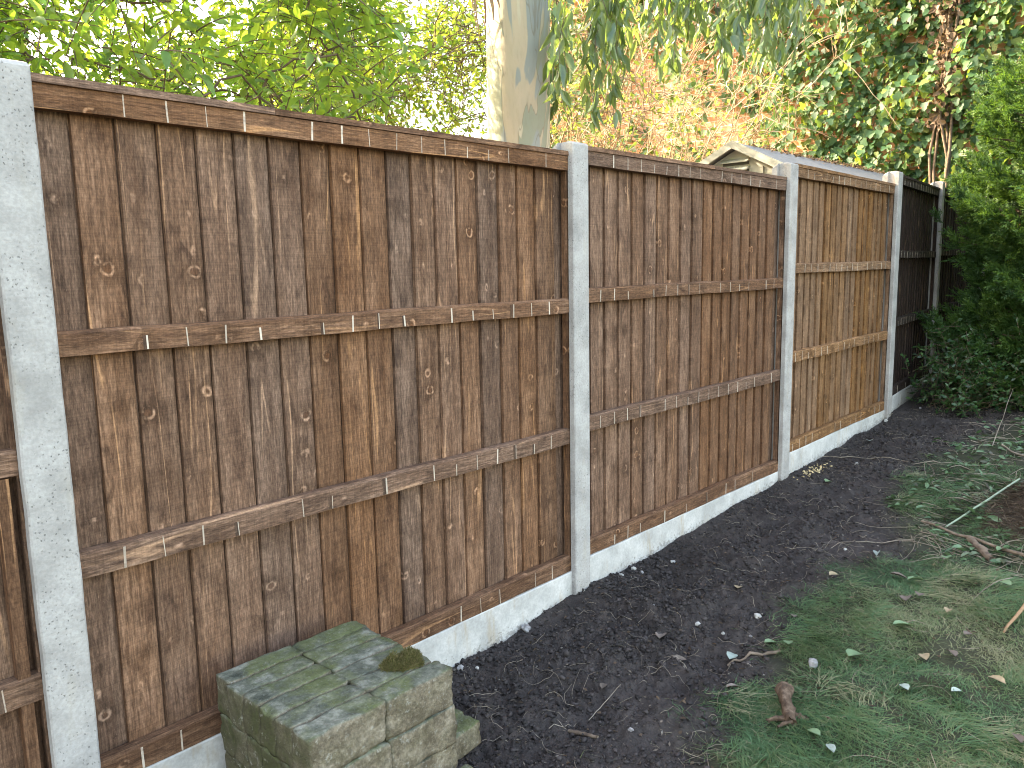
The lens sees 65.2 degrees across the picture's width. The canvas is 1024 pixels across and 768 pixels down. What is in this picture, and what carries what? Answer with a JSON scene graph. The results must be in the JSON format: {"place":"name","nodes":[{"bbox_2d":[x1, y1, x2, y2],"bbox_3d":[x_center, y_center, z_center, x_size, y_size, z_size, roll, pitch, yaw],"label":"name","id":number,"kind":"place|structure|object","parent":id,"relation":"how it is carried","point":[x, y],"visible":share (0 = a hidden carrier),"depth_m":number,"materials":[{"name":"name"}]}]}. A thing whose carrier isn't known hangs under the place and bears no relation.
{"place":"outdoors","nodes":[
{"label":"outdoors","id":0,"kind":"place"},
{"bbox_2d":[235,759,242,767],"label":"paving brick","id":1,"kind":"object","parent":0,"point":[238,764],"visible":0.02,"depth_m":1.98,"materials":[{"name":"grey stone"}]},
{"bbox_2d":[231,724,249,767],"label":"paving brick","id":2,"kind":"object","parent":1,"relation":"on","point":[241,756],"visible":0.17,"depth_m":1.94,"materials":[{"name":"grey stone"}]},
{"bbox_2d":[226,655,313,732],"bbox_3d":[-0.599,0.773,2.008,0.073,0.106,0.212,7,11,42],"label":"paving brick","id":3,"kind":"object","parent":2,"relation":"on","point":[236,691],"visible":0.52,"depth_m":1.96,"materials":[{"name":"grey stone"}]},
{"bbox_2d":[3,0,486,138],"label":"sky","id":4,"kind":"structure","parent":0,"point":[205,7],"materials":[{"name":"white"}]},
{"bbox_2d":[292,621,366,652],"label":"paving brick","id":5,"kind":"object","parent":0,"point":[343,630],"visible":0.29,"depth_m":2.20,"materials":[{"name":"stone"}]},
{"bbox_2d":[302,627,380,663],"bbox_3d":[-0.455,0.748,2.161,0.073,0.106,0.212,7,11,42],"label":"paving brick","id":6,"kind":"object","parent":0,"point":[319,654],"visible":0.36,"depth_m":2.14,"materials":[{"name":"stone"}]},
{"bbox_2d":[319,637,397,673],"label":"paving brick","id":7,"kind":"object","parent":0,"point":[344,659],"visible":0.28,"depth_m":2.10,"materials":[{"name":"grey stone"}]},
{"bbox_2d":[343,740,391,767],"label":"paving brick","id":8,"kind":"object","parent":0,"point":[378,756],"visible":0.51,"depth_m":1.85,"materials":[{"name":"grey stone"}]},
{"bbox_2d":[292,693,385,767],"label":"paving brick","id":9,"kind":"object","parent":8,"relation":"on","point":[342,735],"visible":1,"depth_m":1.79,"materials":[{"name":"grey stone"}]},
{"bbox_2d":[334,643,406,684],"bbox_3d":[-0.352,0.763,2.064,0.073,0.105,0.212,7,11,42],"label":"paving brick","id":10,"kind":"object","parent":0,"point":[359,668],"visible":0.16,"depth_m":2.03,"materials":[{"name":"grey stone"}]},
{"bbox_2d":[413,743,457,767],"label":"paving brick","id":11,"kind":"object","parent":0,"point":[447,758],"visible":0.41,"depth_m":2.02,"materials":[{"name":"grey stone"}]},
{"bbox_2d":[385,704,457,767],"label":"paving brick","id":12,"kind":"object","parent":11,"relation":"on","point":[426,738],"visible":0.58,"depth_m":1.96,"materials":[{"name":"grey stone"}]},
{"bbox_2d":[369,661,452,739],"bbox_3d":[-0.246,0.773,1.968,0.073,0.105,0.212,7,11,43],"label":"paving brick","id":13,"kind":"object","parent":12,"relation":"on","point":[413,698],"visible":0.84,"depth_m":1.94,"materials":[{"name":"grey stone"}]},
{"bbox_2d":[460,764,472,767],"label":"paving brick","id":14,"kind":"object","parent":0,"point":[466,766],"visible":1,"depth_m":2.04,"materials":[{"name":"grey stone"}]},
{"bbox_2d":[451,377,1023,767],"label":"ground","id":15,"kind":"structure","parent":0,"point":[778,662],"depth_m":2.90,"materials":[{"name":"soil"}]},
{"bbox_2d":[0,58,100,767],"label":"fence post","id":16,"kind":"object","parent":15,"relation":"on","point":[32,355],"visible":0.91,"depth_m":1.72,"materials":[{"name":"concrete"}]},
{"bbox_2d":[0,0,444,127],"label":"laurel tree","id":17,"kind":"object","parent":15,"relation":"on","point":[18,22],"visible":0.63,"depth_m":3.07,"materials":[{"name":"green plant"}]},
{"bbox_2d":[57,0,575,138],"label":"leaved tree","id":18,"kind":"object","parent":15,"relation":"on","point":[446,71],"visible":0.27,"depth_m":5.61,"materials":[{"name":"green plant"}]},
{"bbox_2d":[146,571,571,767],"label":"gravel board","id":19,"kind":"object","parent":15,"relation":"on","point":[451,646],"visible":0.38,"depth_m":2.80,"materials":[{"name":"concrete"}]},
{"bbox_2d":[30,72,570,767],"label":"fence section","id":20,"kind":"object","parent":19,"relation":"on","point":[314,374],"visible":0.9,"depth_m":2.20,"materials":[{"name":"brown wood"}]},
{"bbox_2d":[363,0,486,137],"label":"twiggy shrub","id":21,"kind":"object","parent":15,"relation":"on","point":[423,111],"visible":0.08,"depth_m":6.32,"materials":[{"name":"green plant"}]},
{"bbox_2d":[457,664,463,670],"bbox_3d":[-0.176,0.964,2.719,0.026,0.019,0.024,-3,8,-10],"label":"stone","id":22,"kind":"object","parent":15,"relation":"on","point":[461,666],"visible":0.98,"depth_m":2.71,"materials":[{"name":"white stone"}]},
{"bbox_2d":[455,709,480,759],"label":"paving brick","id":23,"kind":"object","parent":15,"relation":"on","point":[468,738],"visible":0.34,"depth_m":2.25,"materials":[{"name":"grey stone"}]},
{"bbox_2d":[521,624,530,632],"bbox_3d":[0.054,0.905,2.964,0.033,0.030,0.037,-6,10,-32],"label":"stone","id":24,"kind":"object","parent":15,"relation":"on","point":[526,628],"visible":1,"depth_m":2.95,"materials":[{"name":"white stone"}]},
{"bbox_2d":[552,141,589,594],"bbox_3d":[0.234,0.095,3.150,0.113,2.026,0.097,7,11,42],"label":"fence post","id":25,"kind":"object","parent":15,"relation":"on","point":[578,239],"visible":0.57,"depth_m":3.08,"materials":[{"name":"concrete"}]},
{"bbox_2d":[568,729,598,738],"bbox_3d":[0.211,1.036,2.369,0.014,0.041,0.118,-9,11,-42],"label":"stick","id":26,"kind":"object","parent":15,"relation":"on","point":[576,732],"visible":1,"depth_m":2.36,"materials":[{"name":"wood"}]},
{"bbox_2d":[463,0,735,161],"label":"twiggy shrub","id":27,"kind":"object","parent":15,"relation":"on","point":[578,123],"visible":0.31,"depth_m":7.25,"materials":[{"name":"beige plant"}]},
{"bbox_2d":[600,683,606,688],"bbox_3d":[0.294,0.967,2.564,0.027,0.015,0.045,7,11,42],"label":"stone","id":28,"kind":"object","parent":15,"relation":"on","point":[602,685],"visible":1,"depth_m":2.56,"materials":[{"name":"grey stone"}]},
{"bbox_2d":[589,684,620,719],"bbox_3d":[0.294,1.001,2.521,0.005,0.040,0.182,6,11,40],"label":"stick","id":29,"kind":"object","parent":15,"relation":"on","point":[604,702],"visible":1,"depth_m":2.52,"materials":[{"name":"wood"}]},
{"bbox_2d":[472,0,824,147],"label":"eucalyptus tree","id":30,"kind":"object","parent":15,"relation":"on","point":[523,56],"visible":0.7,"depth_m":4.46,"materials":[{"name":"green plant"}]},
{"bbox_2d":[655,632,666,638],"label":"fallen leaf","id":31,"kind":"object","parent":15,"relation":"on","point":[659,636],"visible":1,"depth_m":2.87,"materials":[{"name":"brown plant"}]},
{"bbox_2d":[673,654,686,660],"bbox_3d":[0.571,0.937,2.723,0.037,0.021,0.065,7,11,42],"label":"fallen leaf","id":32,"kind":"object","parent":15,"relation":"on","point":[681,657],"visible":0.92,"depth_m":2.73,"materials":[{"name":"plant"}]},
{"bbox_2d":[590,471,777,581],"bbox_3d":[0.893,0.840,3.943,0.052,0.488,1.804,7,11,43],"label":"gravel board","id":33,"kind":"object","parent":15,"relation":"on","point":[619,557],"visible":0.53,"depth_m":3.67,"materials":[{"name":"concrete"}]},
{"bbox_2d":[588,146,786,553],"bbox_3d":[0.869,-0.207,3.793,0.064,1.629,1.808,7,11,43],"label":"fence section","id":34,"kind":"object","parent":33,"relation":"on","point":[685,281],"visible":0.97,"depth_m":3.69,"materials":[{"name":"brown wood"}]},
{"bbox_2d":[727,651,737,658],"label":"fallen leaf","id":35,"kind":"object","parent":15,"relation":"on","point":[730,655],"visible":1,"depth_m":2.73,"materials":[{"name":"white plant"}]},
{"bbox_2d":[725,683,739,687],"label":"fallen leaf","id":36,"kind":"object","parent":15,"relation":"on","point":[730,685],"visible":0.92,"depth_m":2.53,"materials":[{"name":"white plant"}]},
{"bbox_2d":[452,402,1020,762],"bbox_3d":[2.067,0.551,4.358,1.031,0.339,6.194,7,11,42],"label":"grit","id":37,"kind":"object","parent":15,"relation":"on","point":[729,595],"visible":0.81,"depth_m":3.06,"materials":[{"name":"grey gravel"}]},
{"bbox_2d":[452,398,1023,767],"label":"humus flakes","id":38,"kind":"object","parent":15,"relation":"on","point":[547,687],"visible":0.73,"depth_m":3.09,"materials":[{"name":"brown soil"}]},
{"bbox_2d":[453,399,1022,765],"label":"fine roots","id":39,"kind":"object","parent":15,"relation":"on","point":[474,706],"visible":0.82,"depth_m":3.27,"materials":[{"name":"brown plant"}]},
{"bbox_2d":[461,507,1022,767],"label":"leaf bits","id":40,"kind":"object","parent":15,"relation":"on","point":[684,701],"visible":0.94,"depth_m":2.69,"materials":[{"name":"plant"}]},
{"bbox_2d":[597,0,899,162],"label":"twiggy shrub","id":41,"kind":"object","parent":15,"relation":"on","point":[692,115],"visible":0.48,"depth_m":8.08,"materials":[{"name":"beige plant"}]},
{"bbox_2d":[727,649,780,666],"bbox_3d":[0.823,0.933,2.729,0.192,0.043,0.022,-2,8,-7],"label":"stick","id":42,"kind":"object","parent":15,"relation":"on","point":[749,653],"visible":1,"depth_m":2.73,"materials":[{"name":"brown wood"}]},
{"bbox_2d":[754,613,761,618],"bbox_3d":[0.912,0.861,2.968,0.023,0.023,0.029,-8,11,-39],"label":"stone","id":43,"kind":"object","parent":15,"relation":"on","point":[756,615],"visible":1,"depth_m":2.96,"materials":[{"name":"white stone"}]},
{"bbox_2d":[764,638,776,642],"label":"fallen leaf","id":44,"kind":"object","parent":15,"relation":"on","point":[768,640],"visible":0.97,"depth_m":2.81,"materials":[{"name":"green plant"}]},
{"bbox_2d":[771,162,798,480],"bbox_3d":[1.502,-0.204,4.488,0.113,2.012,0.097,7,11,42],"label":"fence post","id":45,"kind":"object","parent":15,"relation":"on","point":[789,170],"visible":0.55,"depth_m":4.41,"materials":[{"name":"concrete"}]},
{"bbox_2d":[550,0,1023,224],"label":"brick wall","id":46,"kind":"structure","parent":15,"relation":"on","point":[910,38],"depth_m":10.37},
{"bbox_2d":[550,0,1023,320],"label":"ivy","id":47,"kind":"object","parent":46,"relation":"attached to","point":[937,117],"visible":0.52,"depth_m":9.01,"materials":[{"name":"green plant"}]},
{"bbox_2d":[766,681,808,727],"bbox_3d":[0.797,0.948,2.362,0.126,0.057,0.176,-1,8,-1],"label":"wood chunk","id":48,"kind":"object","parent":15,"relation":"on","point":[784,690],"visible":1,"depth_m":2.33,"materials":[{"name":"brown wood"}]},
{"bbox_2d":[699,140,883,180],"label":"garden shed","id":49,"kind":"structure","parent":15,"relation":"on","point":[732,154],"depth_m":6.29,"materials":[{"name":"grey wood"}]},
{"bbox_2d":[749,141,889,173],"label":"leaf litter","id":50,"kind":"object","parent":49,"relation":"on","point":[828,161],"visible":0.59,"depth_m":7.41,"materials":[{"name":"brown plant"}]},
{"bbox_2d":[793,461,830,479],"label":"wood chips","id":51,"kind":"object","parent":15,"relation":"on","point":[814,469],"visible":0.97,"depth_m":4.71,"materials":[{"name":"beige wood"}]},
{"bbox_2d":[808,658,817,668],"bbox_3d":[0.983,0.910,2.615,0.031,0.030,0.054,1,9,16],"label":"stone","id":52,"kind":"object","parent":15,"relation":"on","point":[815,662],"visible":0.94,"depth_m":2.60,"materials":[{"name":"white stone"}]},
{"bbox_2d":[807,728,820,735],"bbox_3d":[0.846,0.976,2.244,0.045,0.015,0.028,7,11,42],"label":"fallen leaf","id":53,"kind":"object","parent":15,"relation":"on","point":[815,731],"visible":1,"depth_m":2.24,"materials":[{"name":"green plant"}]},
{"bbox_2d":[826,744,835,752],"bbox_3d":[0.871,0.994,2.189,0.024,0.017,0.054,-2,8,-6],"label":"fallen leaf","id":54,"kind":"object","parent":15,"relation":"on","point":[832,747],"visible":1,"depth_m":2.18,"materials":[{"name":"white plant"}]},
{"bbox_2d":[789,410,884,473],"bbox_3d":[2.143,0.537,5.290,0.050,0.487,1.795,6,11,41],"label":"gravel board","id":55,"kind":"object","parent":15,"relation":"on","point":[799,458],"visible":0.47,"depth_m":5.08,"materials":[{"name":"concrete"}]},
{"bbox_2d":[790,163,895,451],"bbox_3d":[2.119,-0.509,5.140,0.063,1.629,1.799,6,11,41],"label":"fence section","id":56,"kind":"object","parent":55,"relation":"on","point":[841,266],"visible":0.92,"depth_m":5.11,"materials":[{"name":"brown wood"}]},
{"bbox_2d":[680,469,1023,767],"bbox_3d":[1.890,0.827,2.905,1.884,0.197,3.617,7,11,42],"label":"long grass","id":57,"kind":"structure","parent":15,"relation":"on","point":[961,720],"depth_m":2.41,"materials":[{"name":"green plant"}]},
{"bbox_2d":[846,648,862,655],"bbox_3d":[1.124,0.886,2.628,0.055,0.022,0.055,0,8,10],"label":"fallen leaf","id":58,"kind":"object","parent":15,"relation":"on","point":[850,652],"visible":1,"depth_m":2.63,"materials":[{"name":"green plant"}]},
{"bbox_2d":[706,533,1016,767],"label":"dead stems","id":59,"kind":"object","parent":15,"relation":"on","point":[900,658],"visible":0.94,"depth_m":2.53,"materials":[{"name":"beige plant"}]},
{"bbox_2d":[706,466,1023,767],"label":"dry grass","id":60,"kind":"structure","parent":15,"relation":"on","point":[946,595],"depth_m":2.48,"materials":[{"name":"plant"}]},
{"bbox_2d":[822,456,908,461],"bbox_3d":[2.154,0.451,4.888,0.487,0.039,0.029,4,10,29],"label":"stick","id":61,"kind":"object","parent":15,"relation":"on","point":[860,457],"visible":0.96,"depth_m":4.90,"materials":[{"name":"brown wood"}]},
{"bbox_2d":[878,171,902,418],"bbox_3d":[2.734,-0.514,5.845,0.113,2.019,0.097,6,11,41],"label":"fence post","id":62,"kind":"object","parent":15,"relation":"on","point":[895,177],"visible":0.58,"depth_m":5.77,"materials":[{"name":"concrete"}]},
{"bbox_2d":[890,572,906,577],"bbox_3d":[1.562,0.772,3.231,0.065,0.021,0.034,7,11,42],"label":"fallen leaf","id":63,"kind":"object","parent":15,"relation":"on","point":[898,573],"visible":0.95,"depth_m":3.23,"materials":[{"name":"brown plant"}]},
{"bbox_2d":[892,620,912,626],"bbox_3d":[1.364,0.839,2.793,0.078,0.024,0.034,-3,9,-15],"label":"fallen leaf","id":64,"kind":"object","parent":15,"relation":"on","point":[898,622],"visible":1,"depth_m":2.79,"materials":[{"name":"green plant"}]},
{"bbox_2d":[899,683,909,689],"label":"fallen leaf","id":65,"kind":"object","parent":15,"relation":"on","point":[905,685],"visible":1,"depth_m":2.44,"materials":[{"name":"white plant"}]},
{"bbox_2d":[900,595,910,600],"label":"fallen leaf","id":66,"kind":"object","parent":15,"relation":"on","point":[905,598],"visible":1,"depth_m":2.99,"materials":[{"name":"brown plant"}]},
{"bbox_2d":[891,375,928,411],"bbox_3d":[3.257,0.246,6.606,0.050,0.487,1.584,5,10,37],"label":"gravel board","id":67,"kind":"object","parent":15,"relation":"on","point":[899,398],"visible":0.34,"depth_m":6.33,"materials":[{"name":"concrete"}]},
{"bbox_2d":[892,175,939,395],"bbox_3d":[3.232,-0.801,6.457,0.063,1.629,1.588,5,10,37],"label":"fence section","id":68,"kind":"object","parent":67,"relation":"on","point":[916,253],"visible":0.8,"depth_m":6.50,"materials":[{"name":"brown wood"}]},
{"bbox_2d":[907,576,924,580],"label":"fallen leaf","id":69,"kind":"object","parent":15,"relation":"on","point":[913,577],"visible":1,"depth_m":3.17,"materials":[{"name":"green plant"}]},
{"bbox_2d":[918,653,929,659],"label":"fallen leaf","id":70,"kind":"object","parent":15,"relation":"on","point":[925,656],"visible":1,"depth_m":2.64,"materials":[{"name":"beige plant"}]},
{"bbox_2d":[832,415,1023,598],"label":"cut twigs","id":71,"kind":"object","parent":15,"relation":"on","point":[960,551],"visible":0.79,"depth_m":4.06,"materials":[{"name":"brown wood"}]},
{"bbox_2d":[924,181,944,380],"bbox_3d":[3.729,-0.782,7.125,0.113,1.990,0.097,5,10,37],"label":"fence post","id":72,"kind":"object","parent":15,"relation":"on","point":[940,185],"visible":0.41,"depth_m":7.03,"materials":[{"name":"concrete"}]},
{"bbox_2d":[946,649,957,655],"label":"fallen leaf","id":73,"kind":"object","parent":15,"relation":"on","point":[954,652],"visible":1,"depth_m":2.64,"materials":[{"name":"brown plant"}]},
{"bbox_2d":[884,416,1023,564],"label":"grass","id":74,"kind":"structure","parent":15,"relation":"on","point":[992,517],"depth_m":4.29,"materials":[{"name":"green plant"}]},
{"bbox_2d":[913,461,997,465],"bbox_3d":[2.587,0.468,4.673,0.450,0.028,0.020,1,9,17],"label":"stick","id":75,"kind":"object","parent":15,"relation":"on","point":[952,462],"visible":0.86,"depth_m":4.68,"materials":[{"name":"brown wood"}]},
{"bbox_2d":[900,313,1023,417],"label":"shrub","id":76,"kind":"object","parent":15,"relation":"on","point":[969,390],"visible":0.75,"depth_m":5.94,"materials":[{"name":"green plant"}]},
{"bbox_2d":[912,38,1023,407],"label":"conifer","id":77,"kind":"object","parent":15,"relation":"on","point":[996,252],"visible":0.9,"depth_m":5.92,"materials":[{"name":"green plant"}]},
{"bbox_2d":[921,520,1023,556],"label":"stick","id":78,"kind":"object","parent":15,"relation":"on","point":[981,541],"visible":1,"depth_m":3.58,"materials":[{"name":"brown wood"}]},
{"bbox_2d":[966,535,995,562],"bbox_3d":[2.065,0.725,3.521,0.046,0.052,0.219,0,8,6],"label":"stick","id":79,"kind":"object","parent":15,"relation":"on","point":[984,552],"visible":0.94,"depth_m":3.50,"materials":[{"name":"brown wood"}]},
{"bbox_2d":[945,478,1020,526],"bbox_3d":[2.374,0.589,4.014,0.794,0.102,0.014,-7,10,-36],"label":"stick","id":80,"kind":"object","parent":15,"relation":"on","point":[986,500],"visible":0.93,"depth_m":4.01,"materials":[{"name":"beige wood"}]},
{"bbox_2d":[944,467,1023,573],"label":"root heap","id":81,"kind":"object","parent":15,"relation":"on","point":[1011,501],"visible":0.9,"depth_m":3.85,"materials":[{"name":"brown plant"}]},
{"bbox_2d":[988,675,1005,683],"bbox_3d":[1.479,0.901,2.444,0.026,0.021,0.066,-4,9,-22],"label":"fallen leaf","id":82,"kind":"object","parent":15,"relation":"on","point":[999,678],"visible":1,"depth_m":2.44,"materials":[{"name":"beige plant"}]},
{"bbox_2d":[992,389,1012,445],"bbox_3d":[3.289,0.211,5.355,0.010,0.229,1.044,5,10,37],"label":"stick","id":83,"kind":"object","parent":15,"relation":"on","point":[1002,419],"visible":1,"depth_m":5.26,"materials":[{"name":"brown wood"}]},
{"bbox_2d":[1000,580,1010,584],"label":"fallen leaf","id":84,"kind":"object","parent":15,"relation":"on","point":[1008,582],"visible":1,"depth_m":3.07,"materials":[{"name":"green plant"}]},
{"bbox_2d":[1001,444,1023,455],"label":"stick","id":85,"kind":"object","parent":15,"relation":"on","point":[1013,452],"visible":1,"depth_m":4.80,"materials":[{"name":"brown wood"}]},
{"bbox_2d":[1003,603,1023,632],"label":"stick","id":86,"kind":"object","parent":15,"relation":"on","point":[1015,616],"visible":1,"depth_m":2.82,"materials":[{"name":"brown wood"}]},
{"bbox_2d":[1012,733,1023,742],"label":"fallen leaf","id":87,"kind":"object","parent":15,"relation":"on","point":[1019,738],"visible":1,"depth_m":2.17,"materials":[{"name":"brown plant"}]},
{"bbox_3d":[-1.651,1.543,1.263,0.050,0.531,1.818,7,11,42],"label":"gravel board","id":88,"kind":"object","parent":15,"relation":"on","visible":0},
{"bbox_2d":[0,307,51,767],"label":"fence section","id":89,"kind":"object","parent":88,"relation":"on","point":[24,739],"visible":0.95,"depth_m":1.75,"materials":[{"name":"brown wood"}]},
{"bbox_3d":[4.361,0.013,7.944,0.050,0.488,1.786,6,11,41],"label":"gravel board","id":90,"kind":"object","parent":15,"relation":"on","visible":0},
{"bbox_2d":[935,188,978,363],"bbox_3d":[4.336,-1.034,7.795,0.063,1.629,1.790,6,11,41],"label":"fence section","id":91,"kind":"object","parent":90,"relation":"on","point":[950,277],"visible":0.23,"depth_m":7.56,"materials":[{"name":"brown wood"}]},
{"bbox_2d":[667,451,1023,767],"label":"grass","id":92,"kind":"structure","parent":0,"point":[901,614],"depth_m":2.58,"materials":[{"name":"green plant"}]},
{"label":"paving brick","id":93,"kind":"object","parent":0,"visible":0},
{"bbox_2d":[247,736,262,767],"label":"paving brick","id":94,"kind":"object","parent":93,"relation":"on","point":[254,748],"visible":0.21,"depth_m":1.90,"materials":[{"name":"grey stone"}]},
{"bbox_2d":[242,664,331,744],"bbox_3d":[-0.546,0.778,1.960,0.073,0.105,0.213,7,11,42],"label":"paving brick","id":95,"kind":"object","parent":94,"relation":"on","point":[254,700],"visible":0.51,"depth_m":1.91,"materials":[{"name":"stone"}]},
{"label":"paving brick","id":96,"kind":"object","parent":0,"visible":0},
{"bbox_2d":[261,747,281,767],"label":"paving brick","id":97,"kind":"object","parent":96,"relation":"on","point":[269,760],"visible":0.1,"depth_m":1.85,"materials":[{"name":"grey stone"}]},
{"bbox_2d":[259,673,347,756],"bbox_3d":[-0.494,0.785,1.912,0.073,0.105,0.213,7,11,43],"label":"paving brick","id":98,"kind":"object","parent":97,"relation":"on","point":[270,711],"visible":0.5,"depth_m":1.87,"materials":[{"name":"stone"}]},
{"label":"paving brick","id":99,"kind":"object","parent":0,"visible":0},
{"bbox_2d":[281,762,289,767],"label":"paving brick","id":100,"kind":"object","parent":99,"relation":"on","point":[284,765],"visible":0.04,"depth_m":1.80,"materials":[{"name":"grey stone"}]},
{"bbox_2d":[275,684,365,767],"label":"paving brick","id":101,"kind":"object","parent":100,"relation":"on","point":[307,712],"visible":0.55,"depth_m":1.82,"materials":[{"name":"stone"}]},
{"label":"paving brick","id":102,"kind":"object","parent":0,"visible":0},
{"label":"paving brick","id":103,"kind":"object","parent":102,"relation":"on","visible":0},
{"bbox_2d":[350,655,430,692],"bbox_3d":[-0.299,0.767,2.016,0.073,0.106,0.213,7,11,43],"label":"paving brick","id":104,"kind":"object","parent":103,"relation":"on","point":[370,682],"visible":0.17,"depth_m":1.97,"materials":[{"name":"grey stone"}]},
{"bbox_2d":[378,645,425,672],"bbox_3d":[-0.279,0.695,2.031,0.136,0.057,0.094,-6,10,-29],"label":"moss clump","id":105,"kind":"object","parent":104,"relation":"on","point":[409,657],"visible":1,"depth_m":2.02,"materials":[{"name":"green plant"}]},
{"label":"paving brick","id":106,"kind":"object","parent":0,"visible":0},
{"bbox_2d":[225,751,235,767],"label":"paving brick","id":107,"kind":"object","parent":106,"relation":"on","point":[230,761],"visible":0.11,"depth_m":2.03,"materials":[{"name":"grey stone"}]},
{"bbox_2d":[220,714,235,757],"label":"paving brick","id":108,"kind":"object","parent":107,"relation":"on","point":[228,738],"visible":0.24,"depth_m":2.00,"materials":[{"name":"grey stone"}]},
{"bbox_2d":[216,645,302,719],"bbox_3d":[-0.645,0.765,2.063,0.073,0.105,0.213,7,11,42],"label":"paving brick","id":109,"kind":"object","parent":108,"relation":"on","point":[250,668],"visible":0.45,"depth_m":2.02,"materials":[{"name":"stone"}]}
]}

